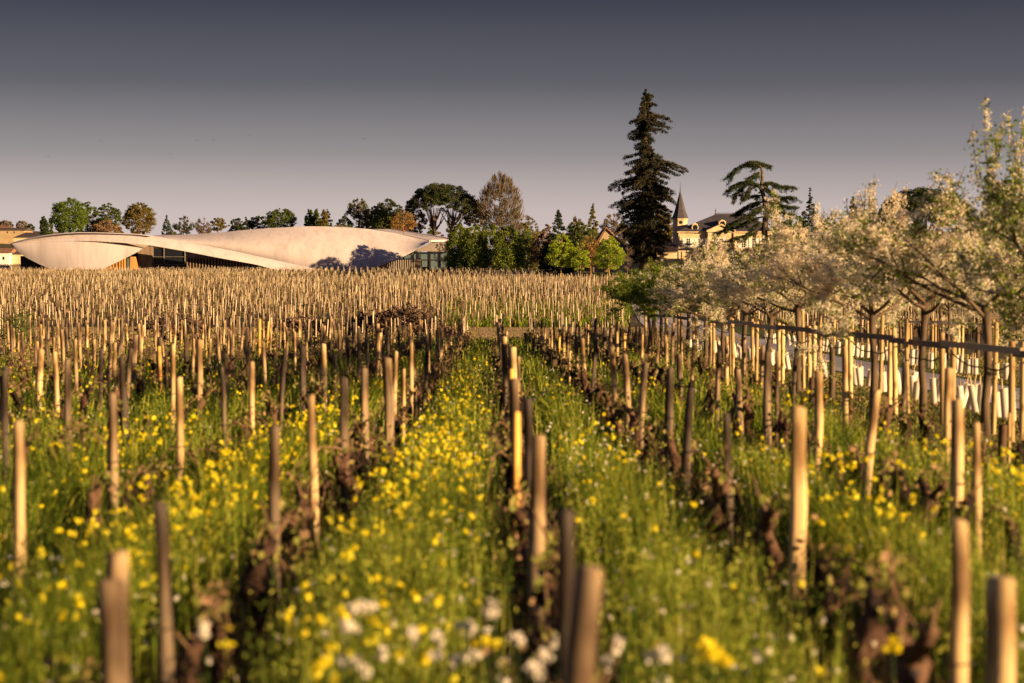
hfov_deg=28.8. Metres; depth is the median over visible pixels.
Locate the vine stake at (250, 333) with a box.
[249,322,251,343]
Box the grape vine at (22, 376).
[0,369,34,388]
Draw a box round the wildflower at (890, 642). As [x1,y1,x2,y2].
[882,635,902,682]
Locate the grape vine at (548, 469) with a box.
[545,458,560,487]
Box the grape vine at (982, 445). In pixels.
[964,425,993,481]
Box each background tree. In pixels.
[494,225,514,269]
[539,224,555,270]
[565,221,582,270]
[613,221,629,243]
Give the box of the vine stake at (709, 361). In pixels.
[707,336,710,364]
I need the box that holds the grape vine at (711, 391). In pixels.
[703,374,714,433]
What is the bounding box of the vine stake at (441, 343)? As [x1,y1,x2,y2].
[440,331,443,374]
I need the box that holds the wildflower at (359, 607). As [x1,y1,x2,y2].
[348,599,376,682]
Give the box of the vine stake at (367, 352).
[365,336,368,378]
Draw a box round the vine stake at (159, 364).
[158,346,162,388]
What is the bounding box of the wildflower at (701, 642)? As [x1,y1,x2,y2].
[678,636,711,682]
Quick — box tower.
[672,188,687,244]
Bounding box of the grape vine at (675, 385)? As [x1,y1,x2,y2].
[673,379,686,405]
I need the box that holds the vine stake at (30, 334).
[29,316,31,347]
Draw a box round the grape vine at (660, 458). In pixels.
[654,437,664,489]
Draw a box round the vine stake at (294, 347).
[293,332,297,381]
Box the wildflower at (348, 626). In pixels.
[339,618,359,682]
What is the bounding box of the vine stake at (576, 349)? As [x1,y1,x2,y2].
[575,336,578,393]
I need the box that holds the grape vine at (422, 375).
[420,369,424,397]
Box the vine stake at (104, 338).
[102,331,105,354]
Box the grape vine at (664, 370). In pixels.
[662,366,668,392]
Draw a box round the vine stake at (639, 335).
[638,328,640,354]
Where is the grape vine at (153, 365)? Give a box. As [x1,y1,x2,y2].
[142,350,157,383]
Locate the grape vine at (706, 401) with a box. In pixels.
[702,377,720,425]
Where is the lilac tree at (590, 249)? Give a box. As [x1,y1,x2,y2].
[579,235,599,275]
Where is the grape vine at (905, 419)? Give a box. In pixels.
[892,393,911,454]
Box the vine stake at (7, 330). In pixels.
[6,321,9,350]
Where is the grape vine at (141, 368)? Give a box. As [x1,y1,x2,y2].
[135,367,144,385]
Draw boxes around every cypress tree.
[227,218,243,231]
[242,217,250,229]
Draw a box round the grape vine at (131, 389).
[105,383,135,421]
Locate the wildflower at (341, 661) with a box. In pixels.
[337,654,371,682]
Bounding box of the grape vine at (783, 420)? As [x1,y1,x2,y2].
[775,398,790,465]
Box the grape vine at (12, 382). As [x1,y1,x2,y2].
[8,378,17,389]
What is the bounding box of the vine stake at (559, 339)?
[557,332,560,374]
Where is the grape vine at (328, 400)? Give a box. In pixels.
[327,377,339,418]
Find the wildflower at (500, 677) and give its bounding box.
[496,674,510,682]
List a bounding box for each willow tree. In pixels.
[442,223,473,270]
[454,224,490,270]
[472,224,506,270]
[488,226,525,270]
[506,229,540,271]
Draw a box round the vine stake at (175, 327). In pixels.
[174,325,176,350]
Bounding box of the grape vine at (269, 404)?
[256,384,278,420]
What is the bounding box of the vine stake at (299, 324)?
[298,319,300,336]
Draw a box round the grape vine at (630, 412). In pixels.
[598,396,649,456]
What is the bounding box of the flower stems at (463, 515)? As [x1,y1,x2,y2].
[1,341,1023,682]
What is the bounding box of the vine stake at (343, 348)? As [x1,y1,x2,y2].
[342,327,344,350]
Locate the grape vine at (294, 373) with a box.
[289,362,311,383]
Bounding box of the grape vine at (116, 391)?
[112,383,133,408]
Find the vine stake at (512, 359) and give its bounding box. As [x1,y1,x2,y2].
[507,347,516,390]
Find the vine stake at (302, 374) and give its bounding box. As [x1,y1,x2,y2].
[299,346,307,423]
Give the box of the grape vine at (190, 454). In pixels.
[157,435,204,495]
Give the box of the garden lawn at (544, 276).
[543,274,596,278]
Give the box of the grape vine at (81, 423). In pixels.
[42,420,121,454]
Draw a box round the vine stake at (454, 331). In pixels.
[453,323,455,341]
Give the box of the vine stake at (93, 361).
[91,339,95,384]
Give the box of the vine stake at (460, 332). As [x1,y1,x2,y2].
[459,321,460,349]
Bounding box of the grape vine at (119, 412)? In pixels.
[103,391,133,445]
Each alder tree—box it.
[473,171,527,236]
[515,215,539,256]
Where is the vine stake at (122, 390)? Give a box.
[118,356,128,462]
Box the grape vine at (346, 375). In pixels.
[342,364,359,379]
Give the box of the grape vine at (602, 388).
[594,381,605,415]
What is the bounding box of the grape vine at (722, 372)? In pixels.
[714,354,725,388]
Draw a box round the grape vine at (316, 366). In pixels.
[311,354,318,375]
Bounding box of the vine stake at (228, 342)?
[226,329,229,356]
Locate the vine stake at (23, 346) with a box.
[21,341,24,374]
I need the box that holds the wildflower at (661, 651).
[644,641,672,682]
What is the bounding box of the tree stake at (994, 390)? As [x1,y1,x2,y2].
[991,321,998,434]
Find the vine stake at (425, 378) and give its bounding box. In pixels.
[422,347,428,408]
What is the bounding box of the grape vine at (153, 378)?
[149,370,162,406]
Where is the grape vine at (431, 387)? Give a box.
[418,368,435,401]
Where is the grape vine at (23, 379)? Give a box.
[20,356,45,402]
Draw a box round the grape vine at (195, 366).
[190,351,196,378]
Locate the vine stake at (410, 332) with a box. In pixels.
[409,323,411,336]
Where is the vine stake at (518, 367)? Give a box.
[517,356,519,395]
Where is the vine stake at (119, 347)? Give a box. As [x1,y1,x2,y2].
[117,328,121,368]
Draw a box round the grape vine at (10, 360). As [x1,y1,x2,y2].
[6,354,16,375]
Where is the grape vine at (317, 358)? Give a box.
[308,344,319,375]
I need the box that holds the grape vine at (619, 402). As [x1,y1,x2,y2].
[611,392,623,435]
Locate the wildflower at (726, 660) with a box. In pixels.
[710,647,734,682]
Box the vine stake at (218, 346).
[215,332,220,364]
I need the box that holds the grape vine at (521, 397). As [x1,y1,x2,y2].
[519,382,531,432]
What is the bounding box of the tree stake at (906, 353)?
[904,319,909,415]
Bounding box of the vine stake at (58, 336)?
[56,324,60,359]
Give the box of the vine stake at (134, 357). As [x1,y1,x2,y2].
[131,335,137,392]
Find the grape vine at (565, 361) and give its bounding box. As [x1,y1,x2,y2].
[562,352,580,382]
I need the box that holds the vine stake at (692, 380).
[690,343,695,387]
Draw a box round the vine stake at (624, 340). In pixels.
[623,332,625,351]
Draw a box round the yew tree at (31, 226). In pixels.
[26,224,34,230]
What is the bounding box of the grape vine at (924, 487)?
[904,456,949,543]
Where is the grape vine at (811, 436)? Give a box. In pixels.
[806,416,824,479]
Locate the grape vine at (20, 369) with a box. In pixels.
[17,349,32,379]
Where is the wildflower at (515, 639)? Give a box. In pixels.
[507,632,525,682]
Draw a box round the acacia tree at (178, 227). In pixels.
[172,215,195,234]
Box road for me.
[632,304,1019,407]
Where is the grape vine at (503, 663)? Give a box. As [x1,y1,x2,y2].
[481,640,619,682]
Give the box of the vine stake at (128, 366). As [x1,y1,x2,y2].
[125,348,133,419]
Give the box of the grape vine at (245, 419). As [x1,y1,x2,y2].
[221,399,252,459]
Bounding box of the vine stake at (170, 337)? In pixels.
[169,321,171,341]
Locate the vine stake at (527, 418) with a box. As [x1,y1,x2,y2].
[518,398,532,506]
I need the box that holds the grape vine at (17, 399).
[8,382,47,416]
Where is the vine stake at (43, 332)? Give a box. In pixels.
[42,318,44,345]
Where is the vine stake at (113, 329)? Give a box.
[112,322,114,341]
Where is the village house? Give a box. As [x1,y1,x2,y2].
[0,228,32,243]
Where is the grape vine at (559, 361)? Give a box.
[557,354,561,372]
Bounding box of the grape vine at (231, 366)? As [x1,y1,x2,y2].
[228,349,245,384]
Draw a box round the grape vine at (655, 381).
[651,375,658,393]
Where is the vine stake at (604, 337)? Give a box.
[602,327,606,348]
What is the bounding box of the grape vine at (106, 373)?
[103,362,112,398]
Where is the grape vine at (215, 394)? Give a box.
[193,383,220,401]
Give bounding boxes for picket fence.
[0,264,20,269]
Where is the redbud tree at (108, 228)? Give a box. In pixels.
[88,219,122,242]
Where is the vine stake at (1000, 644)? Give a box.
[984,576,1015,682]
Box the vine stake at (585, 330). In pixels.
[584,322,586,341]
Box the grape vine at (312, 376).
[306,372,320,413]
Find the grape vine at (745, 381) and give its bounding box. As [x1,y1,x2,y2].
[734,374,749,392]
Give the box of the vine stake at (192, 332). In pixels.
[191,328,195,353]
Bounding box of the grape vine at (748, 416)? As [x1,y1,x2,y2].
[742,392,762,444]
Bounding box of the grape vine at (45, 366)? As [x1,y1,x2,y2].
[44,356,48,370]
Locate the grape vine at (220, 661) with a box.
[193,578,238,682]
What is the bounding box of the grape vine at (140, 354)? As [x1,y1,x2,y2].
[137,351,147,362]
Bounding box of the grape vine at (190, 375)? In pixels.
[186,368,195,387]
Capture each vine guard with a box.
[738,347,741,358]
[747,345,750,359]
[771,352,773,365]
[785,350,790,369]
[822,359,827,377]
[837,342,840,353]
[853,360,856,384]
[855,339,858,356]
[855,363,862,386]
[858,362,862,381]
[859,344,863,357]
[866,344,869,357]
[866,369,870,386]
[882,366,886,391]
[883,345,887,360]
[897,368,900,394]
[909,363,917,390]
[909,369,915,396]
[910,345,914,364]
[912,375,918,399]
[914,346,918,364]
[927,348,930,367]
[929,349,933,368]
[929,370,936,403]
[936,377,938,391]
[936,385,939,402]
[956,355,958,370]
[956,379,964,407]
[958,350,963,372]
[963,374,970,405]
[965,355,969,373]
[966,374,977,409]
[967,376,978,413]
[970,354,973,373]
[973,353,977,374]
[977,376,982,410]
[996,393,1000,417]
[999,378,1007,417]
[1003,358,1008,379]
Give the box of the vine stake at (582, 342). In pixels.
[579,338,585,400]
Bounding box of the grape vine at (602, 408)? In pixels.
[599,392,607,421]
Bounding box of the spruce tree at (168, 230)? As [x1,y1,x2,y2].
[161,215,173,234]
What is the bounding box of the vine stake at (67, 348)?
[64,328,69,356]
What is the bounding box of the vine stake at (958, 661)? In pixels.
[941,518,975,682]
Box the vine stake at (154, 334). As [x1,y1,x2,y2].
[153,325,156,350]
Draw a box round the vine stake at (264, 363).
[261,342,266,392]
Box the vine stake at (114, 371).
[112,343,116,389]
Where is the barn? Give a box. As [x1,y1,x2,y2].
[593,227,623,272]
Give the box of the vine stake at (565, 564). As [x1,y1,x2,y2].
[554,509,574,682]
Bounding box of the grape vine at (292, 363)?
[271,355,298,391]
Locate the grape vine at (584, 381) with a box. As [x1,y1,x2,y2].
[563,357,587,396]
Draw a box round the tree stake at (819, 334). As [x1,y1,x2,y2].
[818,312,821,371]
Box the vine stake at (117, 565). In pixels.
[105,550,135,682]
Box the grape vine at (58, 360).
[46,350,61,369]
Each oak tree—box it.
[0,220,13,226]
[16,221,27,227]
[247,216,268,228]
[264,208,297,227]
[334,215,352,227]
[370,198,404,229]
[527,229,553,271]
[564,222,596,272]
[774,211,809,249]
[813,217,837,232]
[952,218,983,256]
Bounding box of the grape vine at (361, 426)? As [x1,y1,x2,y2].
[348,404,390,480]
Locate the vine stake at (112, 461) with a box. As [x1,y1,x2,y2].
[106,392,118,541]
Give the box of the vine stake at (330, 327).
[328,316,331,340]
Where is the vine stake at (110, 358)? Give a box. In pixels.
[108,342,111,390]
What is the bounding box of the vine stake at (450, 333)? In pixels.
[450,322,451,344]
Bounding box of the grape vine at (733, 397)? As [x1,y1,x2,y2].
[724,382,752,441]
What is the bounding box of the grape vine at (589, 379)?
[576,370,590,392]
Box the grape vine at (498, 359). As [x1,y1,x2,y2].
[488,351,499,372]
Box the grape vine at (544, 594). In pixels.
[521,509,557,682]
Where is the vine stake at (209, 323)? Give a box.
[207,317,210,349]
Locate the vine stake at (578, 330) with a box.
[578,323,579,338]
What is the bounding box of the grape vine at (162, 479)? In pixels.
[152,460,185,500]
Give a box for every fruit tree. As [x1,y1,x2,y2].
[591,265,652,353]
[607,266,709,357]
[611,266,718,354]
[631,257,741,364]
[636,245,753,367]
[656,233,806,368]
[673,236,829,377]
[699,222,865,376]
[705,214,848,390]
[718,189,923,398]
[750,191,934,408]
[806,165,1023,435]
[814,294,893,339]
[815,183,1022,416]
[843,290,907,345]
[863,296,959,352]
[878,294,911,349]
[895,265,957,304]
[916,254,1003,362]
[918,248,1000,359]
[952,98,1023,340]
[959,253,1022,362]
[985,257,1023,301]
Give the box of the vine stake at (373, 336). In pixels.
[372,323,373,351]
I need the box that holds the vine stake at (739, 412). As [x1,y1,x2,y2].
[736,369,743,440]
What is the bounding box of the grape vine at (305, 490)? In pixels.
[286,461,318,556]
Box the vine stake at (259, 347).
[257,319,261,371]
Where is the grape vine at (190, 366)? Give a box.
[188,357,191,373]
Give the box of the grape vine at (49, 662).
[41,631,130,682]
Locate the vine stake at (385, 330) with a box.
[385,321,386,339]
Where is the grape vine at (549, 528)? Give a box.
[517,480,557,581]
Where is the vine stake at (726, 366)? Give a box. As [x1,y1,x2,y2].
[724,337,728,393]
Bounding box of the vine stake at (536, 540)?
[528,434,549,657]
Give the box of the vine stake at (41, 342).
[39,335,42,348]
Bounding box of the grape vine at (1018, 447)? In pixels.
[1012,433,1023,501]
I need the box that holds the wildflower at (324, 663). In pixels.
[313,653,333,682]
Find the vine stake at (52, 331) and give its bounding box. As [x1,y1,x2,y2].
[51,325,54,343]
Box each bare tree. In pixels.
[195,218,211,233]
[433,243,445,268]
[566,216,585,271]
[599,214,624,240]
[623,244,633,277]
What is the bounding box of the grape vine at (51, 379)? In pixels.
[46,363,63,399]
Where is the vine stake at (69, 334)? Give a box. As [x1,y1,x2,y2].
[68,319,70,339]
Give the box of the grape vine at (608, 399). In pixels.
[600,384,632,431]
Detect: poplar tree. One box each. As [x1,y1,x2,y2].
[39,216,48,234]
[48,218,53,234]
[303,209,315,225]
[312,208,320,225]
[319,209,328,226]
[426,224,432,251]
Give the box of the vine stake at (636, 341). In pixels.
[635,325,637,346]
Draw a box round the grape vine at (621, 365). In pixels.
[618,354,622,371]
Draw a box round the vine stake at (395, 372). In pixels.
[393,351,398,412]
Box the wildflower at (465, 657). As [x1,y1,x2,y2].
[454,648,484,671]
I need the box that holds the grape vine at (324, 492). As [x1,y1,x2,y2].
[318,471,338,539]
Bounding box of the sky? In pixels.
[0,0,1023,266]
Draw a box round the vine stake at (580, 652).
[563,565,602,682]
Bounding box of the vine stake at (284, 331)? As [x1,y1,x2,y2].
[283,322,284,348]
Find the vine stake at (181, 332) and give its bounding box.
[180,320,182,345]
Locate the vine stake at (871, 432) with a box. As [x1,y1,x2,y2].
[861,390,880,511]
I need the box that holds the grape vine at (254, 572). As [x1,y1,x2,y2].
[237,495,309,671]
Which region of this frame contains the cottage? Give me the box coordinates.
[0,248,16,269]
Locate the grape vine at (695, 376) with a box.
[687,372,705,393]
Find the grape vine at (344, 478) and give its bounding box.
[280,427,359,528]
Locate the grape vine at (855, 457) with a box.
[847,441,865,510]
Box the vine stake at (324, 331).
[322,326,325,343]
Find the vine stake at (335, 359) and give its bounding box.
[333,355,337,406]
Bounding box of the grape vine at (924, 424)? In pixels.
[912,398,938,466]
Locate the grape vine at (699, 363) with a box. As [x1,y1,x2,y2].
[695,351,705,383]
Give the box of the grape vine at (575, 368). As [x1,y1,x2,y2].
[564,356,581,391]
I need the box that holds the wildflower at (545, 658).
[536,647,553,682]
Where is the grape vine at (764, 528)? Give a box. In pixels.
[749,474,817,604]
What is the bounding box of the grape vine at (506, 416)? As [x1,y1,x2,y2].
[503,391,520,431]
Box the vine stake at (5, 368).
[0,366,8,434]
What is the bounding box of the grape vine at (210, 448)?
[172,435,220,475]
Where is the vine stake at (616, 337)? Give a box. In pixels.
[615,321,618,369]
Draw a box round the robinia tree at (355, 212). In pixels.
[343,197,370,228]
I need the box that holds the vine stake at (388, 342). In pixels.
[386,330,389,356]
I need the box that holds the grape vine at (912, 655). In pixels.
[818,563,948,682]
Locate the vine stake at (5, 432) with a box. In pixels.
[2,370,11,509]
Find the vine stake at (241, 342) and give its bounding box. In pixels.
[240,322,244,351]
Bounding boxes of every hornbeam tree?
[120,202,157,234]
[210,218,226,231]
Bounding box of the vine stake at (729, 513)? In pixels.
[723,412,733,557]
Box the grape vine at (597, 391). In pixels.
[593,372,602,422]
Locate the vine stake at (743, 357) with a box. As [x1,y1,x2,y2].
[741,335,746,387]
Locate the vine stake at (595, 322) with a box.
[593,318,596,344]
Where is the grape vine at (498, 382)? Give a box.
[492,376,502,413]
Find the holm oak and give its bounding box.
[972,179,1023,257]
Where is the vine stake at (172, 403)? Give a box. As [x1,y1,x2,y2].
[167,344,175,437]
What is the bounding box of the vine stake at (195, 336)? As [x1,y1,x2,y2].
[194,335,196,362]
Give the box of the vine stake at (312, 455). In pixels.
[306,394,321,564]
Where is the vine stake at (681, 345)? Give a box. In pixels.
[680,328,682,364]
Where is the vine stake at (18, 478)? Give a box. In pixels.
[8,420,26,637]
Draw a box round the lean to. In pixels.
[613,245,639,273]
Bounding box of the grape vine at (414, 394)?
[405,375,422,410]
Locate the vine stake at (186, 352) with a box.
[182,334,188,378]
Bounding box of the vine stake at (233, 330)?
[232,323,234,344]
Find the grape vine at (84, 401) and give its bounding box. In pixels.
[77,372,108,427]
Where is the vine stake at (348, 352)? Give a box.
[345,338,350,392]
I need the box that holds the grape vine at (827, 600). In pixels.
[815,574,881,682]
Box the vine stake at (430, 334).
[429,332,431,362]
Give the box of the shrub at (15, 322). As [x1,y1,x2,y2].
[0,304,43,344]
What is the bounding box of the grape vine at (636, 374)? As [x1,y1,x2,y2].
[632,362,639,389]
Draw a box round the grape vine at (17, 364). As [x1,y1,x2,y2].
[15,347,33,369]
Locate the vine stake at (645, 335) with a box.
[644,327,646,350]
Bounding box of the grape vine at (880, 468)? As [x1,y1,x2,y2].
[871,460,890,524]
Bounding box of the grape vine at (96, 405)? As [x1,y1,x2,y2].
[93,398,102,427]
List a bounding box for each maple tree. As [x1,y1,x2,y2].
[48,197,89,232]
[77,201,101,241]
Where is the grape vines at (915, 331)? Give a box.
[0,269,1021,340]
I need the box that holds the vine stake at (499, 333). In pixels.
[497,332,500,364]
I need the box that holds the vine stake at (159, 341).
[157,337,161,381]
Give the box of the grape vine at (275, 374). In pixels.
[270,363,279,393]
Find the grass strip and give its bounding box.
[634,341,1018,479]
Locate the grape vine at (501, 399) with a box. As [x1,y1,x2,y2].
[483,379,508,402]
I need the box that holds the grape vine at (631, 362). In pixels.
[618,355,634,380]
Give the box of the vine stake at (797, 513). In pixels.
[788,405,807,638]
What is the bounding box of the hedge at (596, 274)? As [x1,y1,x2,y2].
[584,272,639,277]
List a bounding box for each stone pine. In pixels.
[404,182,480,251]
[878,186,977,233]
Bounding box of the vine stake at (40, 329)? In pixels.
[39,324,41,343]
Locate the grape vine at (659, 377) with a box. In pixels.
[654,357,673,394]
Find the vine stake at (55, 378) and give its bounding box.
[51,351,59,436]
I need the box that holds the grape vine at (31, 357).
[26,353,33,372]
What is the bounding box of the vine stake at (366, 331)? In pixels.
[365,323,367,340]
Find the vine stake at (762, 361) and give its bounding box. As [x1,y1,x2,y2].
[759,345,764,407]
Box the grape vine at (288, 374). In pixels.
[278,365,293,388]
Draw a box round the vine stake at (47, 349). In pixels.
[45,334,49,368]
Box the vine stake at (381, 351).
[380,333,382,375]
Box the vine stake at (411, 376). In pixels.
[408,337,413,428]
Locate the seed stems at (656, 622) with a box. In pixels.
[0,336,1023,682]
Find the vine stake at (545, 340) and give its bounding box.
[544,322,546,347]
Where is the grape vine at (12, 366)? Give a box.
[8,356,23,381]
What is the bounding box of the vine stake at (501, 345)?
[501,334,504,363]
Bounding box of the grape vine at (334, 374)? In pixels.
[329,362,340,404]
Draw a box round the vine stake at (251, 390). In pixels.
[248,361,257,457]
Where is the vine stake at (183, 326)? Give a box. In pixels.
[182,320,185,333]
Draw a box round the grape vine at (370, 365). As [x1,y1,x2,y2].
[369,355,382,386]
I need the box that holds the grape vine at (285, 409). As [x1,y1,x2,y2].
[257,402,289,440]
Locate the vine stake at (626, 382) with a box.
[621,353,630,445]
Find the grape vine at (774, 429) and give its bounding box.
[771,410,813,451]
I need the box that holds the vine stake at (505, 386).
[502,344,508,414]
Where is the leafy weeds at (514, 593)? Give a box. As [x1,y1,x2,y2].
[0,335,1023,682]
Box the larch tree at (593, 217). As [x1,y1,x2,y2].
[583,203,599,271]
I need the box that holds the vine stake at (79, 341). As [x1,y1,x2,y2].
[77,323,81,371]
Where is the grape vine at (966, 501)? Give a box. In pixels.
[954,467,983,557]
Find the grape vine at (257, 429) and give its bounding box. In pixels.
[235,416,300,447]
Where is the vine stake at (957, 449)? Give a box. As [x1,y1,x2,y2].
[949,399,965,547]
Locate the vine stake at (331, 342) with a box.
[330,333,332,354]
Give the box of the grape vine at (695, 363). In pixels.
[690,352,699,371]
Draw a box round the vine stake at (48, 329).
[47,321,49,338]
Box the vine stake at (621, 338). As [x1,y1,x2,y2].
[620,328,621,349]
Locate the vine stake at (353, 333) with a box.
[352,322,354,346]
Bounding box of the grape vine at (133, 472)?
[119,462,155,535]
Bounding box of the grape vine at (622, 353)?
[609,346,629,366]
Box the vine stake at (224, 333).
[223,321,225,343]
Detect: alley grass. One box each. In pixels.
[0,336,1023,682]
[443,293,631,326]
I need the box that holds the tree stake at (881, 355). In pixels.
[878,315,883,392]
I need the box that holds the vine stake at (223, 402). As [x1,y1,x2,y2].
[218,367,226,466]
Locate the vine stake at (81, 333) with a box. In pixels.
[80,320,81,348]
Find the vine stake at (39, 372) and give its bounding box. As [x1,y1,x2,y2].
[35,349,43,413]
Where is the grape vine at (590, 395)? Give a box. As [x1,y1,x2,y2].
[586,381,623,412]
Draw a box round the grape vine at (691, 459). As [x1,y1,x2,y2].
[675,438,698,510]
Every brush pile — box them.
[129,314,190,334]
[179,317,215,334]
[255,315,335,335]
[335,311,379,335]
[351,302,456,336]
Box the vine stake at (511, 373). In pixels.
[508,368,513,385]
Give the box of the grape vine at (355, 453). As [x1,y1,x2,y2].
[336,426,394,505]
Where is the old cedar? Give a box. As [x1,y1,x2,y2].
[702,160,801,256]
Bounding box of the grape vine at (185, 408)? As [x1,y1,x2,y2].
[165,404,190,438]
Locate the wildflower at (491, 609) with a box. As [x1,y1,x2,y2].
[469,598,499,682]
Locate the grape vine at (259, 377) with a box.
[255,372,265,389]
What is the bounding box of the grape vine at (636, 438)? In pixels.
[631,413,655,457]
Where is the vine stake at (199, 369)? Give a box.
[196,339,202,413]
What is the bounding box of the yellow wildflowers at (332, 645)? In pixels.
[0,335,1023,682]
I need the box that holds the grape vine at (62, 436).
[45,415,100,476]
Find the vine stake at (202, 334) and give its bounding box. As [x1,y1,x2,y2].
[202,325,203,347]
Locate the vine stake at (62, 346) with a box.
[60,329,64,382]
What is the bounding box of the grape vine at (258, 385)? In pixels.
[255,372,263,399]
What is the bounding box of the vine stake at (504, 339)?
[501,336,506,383]
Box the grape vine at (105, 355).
[96,351,112,380]
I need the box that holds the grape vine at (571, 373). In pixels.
[568,366,574,386]
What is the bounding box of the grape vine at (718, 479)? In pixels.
[701,444,743,563]
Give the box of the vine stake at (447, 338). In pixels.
[446,329,447,347]
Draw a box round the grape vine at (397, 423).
[394,406,408,454]
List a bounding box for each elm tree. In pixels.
[96,203,122,242]
[359,206,390,228]
[370,208,397,229]
[401,208,428,250]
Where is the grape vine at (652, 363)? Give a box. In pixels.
[648,356,655,386]
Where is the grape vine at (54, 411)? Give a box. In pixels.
[39,401,59,431]
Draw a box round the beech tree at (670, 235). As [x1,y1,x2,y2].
[656,207,672,241]
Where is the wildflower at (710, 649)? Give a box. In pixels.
[698,640,720,682]
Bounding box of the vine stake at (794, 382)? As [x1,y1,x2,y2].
[791,348,797,404]
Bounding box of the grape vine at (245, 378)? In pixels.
[238,364,247,391]
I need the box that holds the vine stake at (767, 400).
[763,351,773,463]
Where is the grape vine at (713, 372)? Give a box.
[710,367,715,381]
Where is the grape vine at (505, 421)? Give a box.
[481,414,523,444]
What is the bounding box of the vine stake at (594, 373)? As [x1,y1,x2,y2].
[591,338,597,399]
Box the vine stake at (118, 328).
[118,319,119,337]
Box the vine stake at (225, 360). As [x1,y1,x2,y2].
[223,353,229,411]
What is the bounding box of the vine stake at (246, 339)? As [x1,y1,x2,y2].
[243,328,248,370]
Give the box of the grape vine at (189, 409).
[183,393,208,436]
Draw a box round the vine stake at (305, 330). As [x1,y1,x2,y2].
[304,322,307,363]
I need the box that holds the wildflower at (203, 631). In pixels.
[183,619,210,682]
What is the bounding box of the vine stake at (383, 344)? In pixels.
[382,341,384,372]
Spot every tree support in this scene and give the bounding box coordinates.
[641,312,655,349]
[644,311,646,342]
[653,313,667,333]
[663,313,682,353]
[678,312,696,357]
[691,316,714,369]
[710,317,734,374]
[728,319,758,380]
[752,323,784,386]
[776,325,816,388]
[808,329,852,396]
[822,316,837,344]
[836,316,853,344]
[844,328,897,413]
[853,315,869,343]
[867,319,889,350]
[886,318,911,351]
[889,332,956,424]
[908,318,936,357]
[931,321,963,360]
[941,340,1023,442]
[961,320,993,358]
[991,323,1023,341]
[1012,351,1023,362]
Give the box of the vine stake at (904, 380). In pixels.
[899,362,906,457]
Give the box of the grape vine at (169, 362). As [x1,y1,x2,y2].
[162,358,176,376]
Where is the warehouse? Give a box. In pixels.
[13,232,55,241]
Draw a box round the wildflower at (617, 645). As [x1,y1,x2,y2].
[612,635,623,682]
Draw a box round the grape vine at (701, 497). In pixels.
[696,468,712,529]
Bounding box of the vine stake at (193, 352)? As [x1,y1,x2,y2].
[191,338,194,386]
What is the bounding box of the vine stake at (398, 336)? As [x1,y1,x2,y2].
[397,325,399,349]
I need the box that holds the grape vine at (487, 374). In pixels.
[473,369,500,396]
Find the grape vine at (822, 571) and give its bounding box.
[803,538,927,647]
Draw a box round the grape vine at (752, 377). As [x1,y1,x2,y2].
[743,359,755,395]
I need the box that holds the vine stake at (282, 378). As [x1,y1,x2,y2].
[278,348,287,438]
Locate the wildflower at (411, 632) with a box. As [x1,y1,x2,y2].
[405,625,418,682]
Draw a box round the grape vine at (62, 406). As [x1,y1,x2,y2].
[60,377,82,426]
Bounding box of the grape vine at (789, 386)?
[781,372,797,405]
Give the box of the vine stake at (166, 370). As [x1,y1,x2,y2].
[164,356,169,401]
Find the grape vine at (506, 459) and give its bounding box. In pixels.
[483,429,521,493]
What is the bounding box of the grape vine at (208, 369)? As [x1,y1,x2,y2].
[204,363,218,387]
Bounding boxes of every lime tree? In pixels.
[545,233,574,275]
[571,243,589,272]
[591,235,626,276]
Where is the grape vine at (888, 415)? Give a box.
[879,393,933,443]
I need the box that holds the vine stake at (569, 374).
[568,331,571,386]
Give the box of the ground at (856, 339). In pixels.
[0,231,1022,682]
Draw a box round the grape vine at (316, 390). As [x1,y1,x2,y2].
[286,375,324,398]
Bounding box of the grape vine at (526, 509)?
[514,477,545,531]
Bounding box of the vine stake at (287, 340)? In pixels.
[285,330,288,391]
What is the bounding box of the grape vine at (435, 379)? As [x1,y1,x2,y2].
[431,358,449,386]
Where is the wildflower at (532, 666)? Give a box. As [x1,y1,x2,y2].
[524,660,545,682]
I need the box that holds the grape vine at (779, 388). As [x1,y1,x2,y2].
[771,377,785,397]
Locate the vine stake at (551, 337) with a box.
[550,329,552,348]
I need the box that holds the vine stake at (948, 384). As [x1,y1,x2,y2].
[943,367,953,466]
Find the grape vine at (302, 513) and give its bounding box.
[241,479,317,600]
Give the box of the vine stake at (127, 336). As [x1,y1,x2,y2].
[126,324,128,344]
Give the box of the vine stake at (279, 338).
[278,319,281,353]
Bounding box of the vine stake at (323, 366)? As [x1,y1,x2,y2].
[320,343,327,411]
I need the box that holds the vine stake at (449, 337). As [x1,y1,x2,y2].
[448,326,449,347]
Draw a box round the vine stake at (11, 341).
[9,324,13,362]
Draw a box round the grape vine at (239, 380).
[218,370,246,410]
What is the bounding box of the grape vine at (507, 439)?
[478,420,523,471]
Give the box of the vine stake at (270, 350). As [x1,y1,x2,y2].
[269,328,271,354]
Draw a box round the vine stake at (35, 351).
[34,329,36,382]
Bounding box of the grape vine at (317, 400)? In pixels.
[311,388,330,416]
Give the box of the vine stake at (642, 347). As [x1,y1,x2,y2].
[640,334,643,380]
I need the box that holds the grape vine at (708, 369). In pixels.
[705,363,713,377]
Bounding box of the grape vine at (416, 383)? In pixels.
[405,374,424,400]
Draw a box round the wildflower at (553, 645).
[549,633,557,678]
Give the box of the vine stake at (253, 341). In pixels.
[251,329,254,350]

